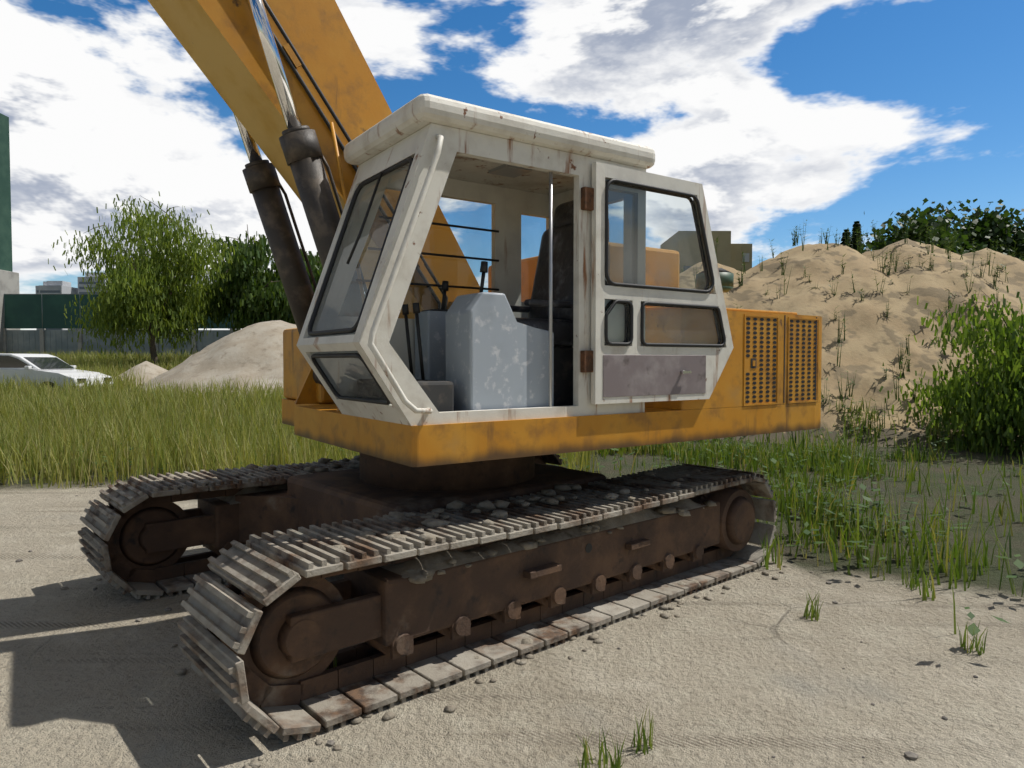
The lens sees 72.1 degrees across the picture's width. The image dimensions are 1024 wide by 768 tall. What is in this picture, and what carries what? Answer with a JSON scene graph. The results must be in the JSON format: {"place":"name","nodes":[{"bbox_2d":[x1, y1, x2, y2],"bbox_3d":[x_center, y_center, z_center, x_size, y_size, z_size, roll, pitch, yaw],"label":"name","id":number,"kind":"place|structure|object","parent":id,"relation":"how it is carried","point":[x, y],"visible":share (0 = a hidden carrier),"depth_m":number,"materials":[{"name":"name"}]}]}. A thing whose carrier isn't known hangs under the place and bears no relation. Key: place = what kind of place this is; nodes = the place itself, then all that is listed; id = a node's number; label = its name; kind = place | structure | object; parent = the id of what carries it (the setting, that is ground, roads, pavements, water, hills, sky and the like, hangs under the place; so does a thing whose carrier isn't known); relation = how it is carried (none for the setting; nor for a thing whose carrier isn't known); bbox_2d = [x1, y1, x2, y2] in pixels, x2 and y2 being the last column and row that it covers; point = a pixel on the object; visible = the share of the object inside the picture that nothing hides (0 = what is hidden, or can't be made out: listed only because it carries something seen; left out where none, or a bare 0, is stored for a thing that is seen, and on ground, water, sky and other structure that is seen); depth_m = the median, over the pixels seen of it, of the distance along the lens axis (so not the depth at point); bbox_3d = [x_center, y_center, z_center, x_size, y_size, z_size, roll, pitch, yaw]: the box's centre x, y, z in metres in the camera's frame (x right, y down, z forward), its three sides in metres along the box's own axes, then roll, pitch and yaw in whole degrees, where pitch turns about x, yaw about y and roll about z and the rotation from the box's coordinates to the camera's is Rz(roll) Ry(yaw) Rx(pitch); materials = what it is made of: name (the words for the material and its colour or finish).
{"place":"outdoors","nodes":[
{"label":"outdoors","id":0,"kind":"place"},
{"bbox_2d":[0,113,12,271],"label":"building","id":1,"kind":"structure","parent":0,"point":[5,231],"depth_m":47.10,"materials":[{"name":"metal"}]},
{"bbox_2d":[0,347,685,488],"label":"grass field","id":2,"kind":"structure","parent":0,"point":[80,418],"depth_m":11.20,"materials":[{"name":"green plant"}]},
{"bbox_2d":[0,407,1023,767],"bbox_3d":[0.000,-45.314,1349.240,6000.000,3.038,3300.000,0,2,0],"label":"ground","id":3,"kind":"structure","parent":0,"point":[748,671],"depth_m":3.63,"materials":[{"name":"beige sand"}]},
{"bbox_2d":[0,270,19,352],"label":"building","id":4,"kind":"structure","parent":3,"relation":"on","point":[9,282],"depth_m":45.90,"materials":[{"name":"white concrete"}]},
{"bbox_2d":[0,353,113,390],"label":"parked car","id":5,"kind":"object","parent":3,"relation":"on","point":[42,366],"visible":0.52,"depth_m":21.18,"materials":[{"name":"white paint"}]},
{"bbox_2d":[35,273,127,329],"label":"distant buildings","id":6,"kind":"structure","parent":3,"relation":"on","point":[55,287],"depth_m":407.37,"materials":[{"name":"grey concrete"}]},
{"bbox_2d":[48,191,254,365],"bbox_3d":[-15.422,-4.283,30.810,7.120,8.541,7.212,1,2,35],"label":"willow tree","id":7,"kind":"object","parent":3,"relation":"on","point":[155,301],"visible":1,"depth_m":29.90,"materials":[{"name":"green plant"}]},
{"bbox_2d":[3,294,365,356],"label":"site fence","id":8,"kind":"object","parent":3,"relation":"on","point":[42,313],"visible":0.1,"depth_m":45.89,"materials":[{"name":"metal"}]},
{"bbox_2d":[116,320,296,397],"bbox_3d":[-8.000,-0.710,24.990,20.000,3.039,12.000,0,2,0],"label":"sand pile","id":9,"kind":"object","parent":3,"relation":"on","point":[254,351],"visible":0.2,"depth_m":21.69,"materials":[{"name":"beige sand"}]},
{"bbox_2d":[193,224,316,338],"bbox_3d":[-12.543,-4.058,34.421,6.616,6.958,6.389,-2,2,-38],"label":"tree","id":10,"kind":"object","parent":3,"relation":"on","point":[252,293],"visible":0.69,"depth_m":33.04,"materials":[{"name":"green plant"}]},
{"bbox_2d":[270,246,364,323],"bbox_3d":[-9.890,-4.167,36.300,5.233,6.909,7.179,0,2,0],"label":"tree","id":11,"kind":"object","parent":3,"relation":"on","point":[317,269],"visible":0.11,"depth_m":33.99,"materials":[{"name":"green plant"}]},
{"bbox_2d":[1,393,642,478],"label":"broadleaf weeds","id":12,"kind":"object","parent":3,"relation":"on","point":[95,463],"visible":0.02,"depth_m":9.95,"materials":[{"name":"green plant"}]},
{"bbox_2d":[77,0,821,741],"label":"excavator","id":13,"kind":"object","parent":3,"relation":"on","point":[451,522],"visible":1,"depth_m":4.32,"materials":[{"name":"metal"}]},
{"bbox_2d":[0,495,977,767],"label":"stones","id":14,"kind":"object","parent":3,"relation":"on","point":[910,755],"visible":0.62,"depth_m":3.66,"materials":[{"name":"grey stone"}]},
{"bbox_2d":[326,564,987,767],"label":"grass tufts","id":15,"kind":"object","parent":3,"relation":"on","point":[618,759],"visible":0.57,"depth_m":2.98,"materials":[{"name":"green plant"}]},
{"bbox_2d":[597,393,1023,633],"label":"grass","id":16,"kind":"structure","parent":3,"relation":"on","point":[811,462],"depth_m":7.47,"materials":[{"name":"green plant"}]},
{"bbox_2d":[610,399,1023,635],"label":"broadleaf weeds","id":17,"kind":"object","parent":3,"relation":"on","point":[1018,563],"visible":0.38,"depth_m":6.81,"materials":[{"name":"green plant"}]},
{"bbox_2d":[840,229,852,247],"bbox_3d":[17.007,-5.213,35.794,2.066,5.273,2.113,0,2,0],"label":"conifer","id":18,"kind":"object","parent":3,"relation":"on","point":[844,240],"visible":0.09,"depth_m":35.67,"materials":[{"name":"green plant"}]},
{"bbox_2d":[679,238,1023,448],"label":"sand pile","id":19,"kind":"object","parent":3,"relation":"on","point":[870,346],"visible":0.24,"depth_m":17.35,"materials":[{"name":"beige sand"}]},
{"bbox_2d":[681,210,1023,443],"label":"weeds","id":20,"kind":"object","parent":19,"relation":"on","point":[947,250],"visible":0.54,"depth_m":18.78,"materials":[{"name":"green plant"}]},
{"bbox_2d":[851,221,864,251],"bbox_3d":[18.002,-5.553,36.866,2.194,5.880,2.023,1,2,36],"label":"conifer","id":21,"kind":"object","parent":3,"relation":"on","point":[857,224],"visible":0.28,"depth_m":36.62,"materials":[{"name":"green plant"}]},
{"bbox_2d":[854,203,1023,260],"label":"dark tree","id":22,"kind":"object","parent":3,"relation":"on","point":[917,226],"visible":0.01,"depth_m":30.86,"materials":[{"name":"green plant"}]},
{"bbox_2d":[879,285,1023,457],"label":"shrub","id":23,"kind":"object","parent":3,"relation":"on","point":[973,396],"visible":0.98,"depth_m":12.31,"materials":[{"name":"green plant"}]},
{"bbox_2d":[907,198,1023,259],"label":"dark tree","id":24,"kind":"object","parent":3,"relation":"on","point":[992,224],"visible":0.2,"depth_m":33.31,"materials":[{"name":"green plant"}]},
{"bbox_2d":[0,0,1023,329],"label":"sky","id":25,"kind":"structure","parent":0,"point":[827,114],"materials":[{"name":"blue"}]},
{"bbox_2d":[660,231,751,273],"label":"beige building","id":26,"kind":"structure","parent":0,"point":[685,244],"depth_m":64.65,"materials":[{"name":"beige concrete"}]}
]}

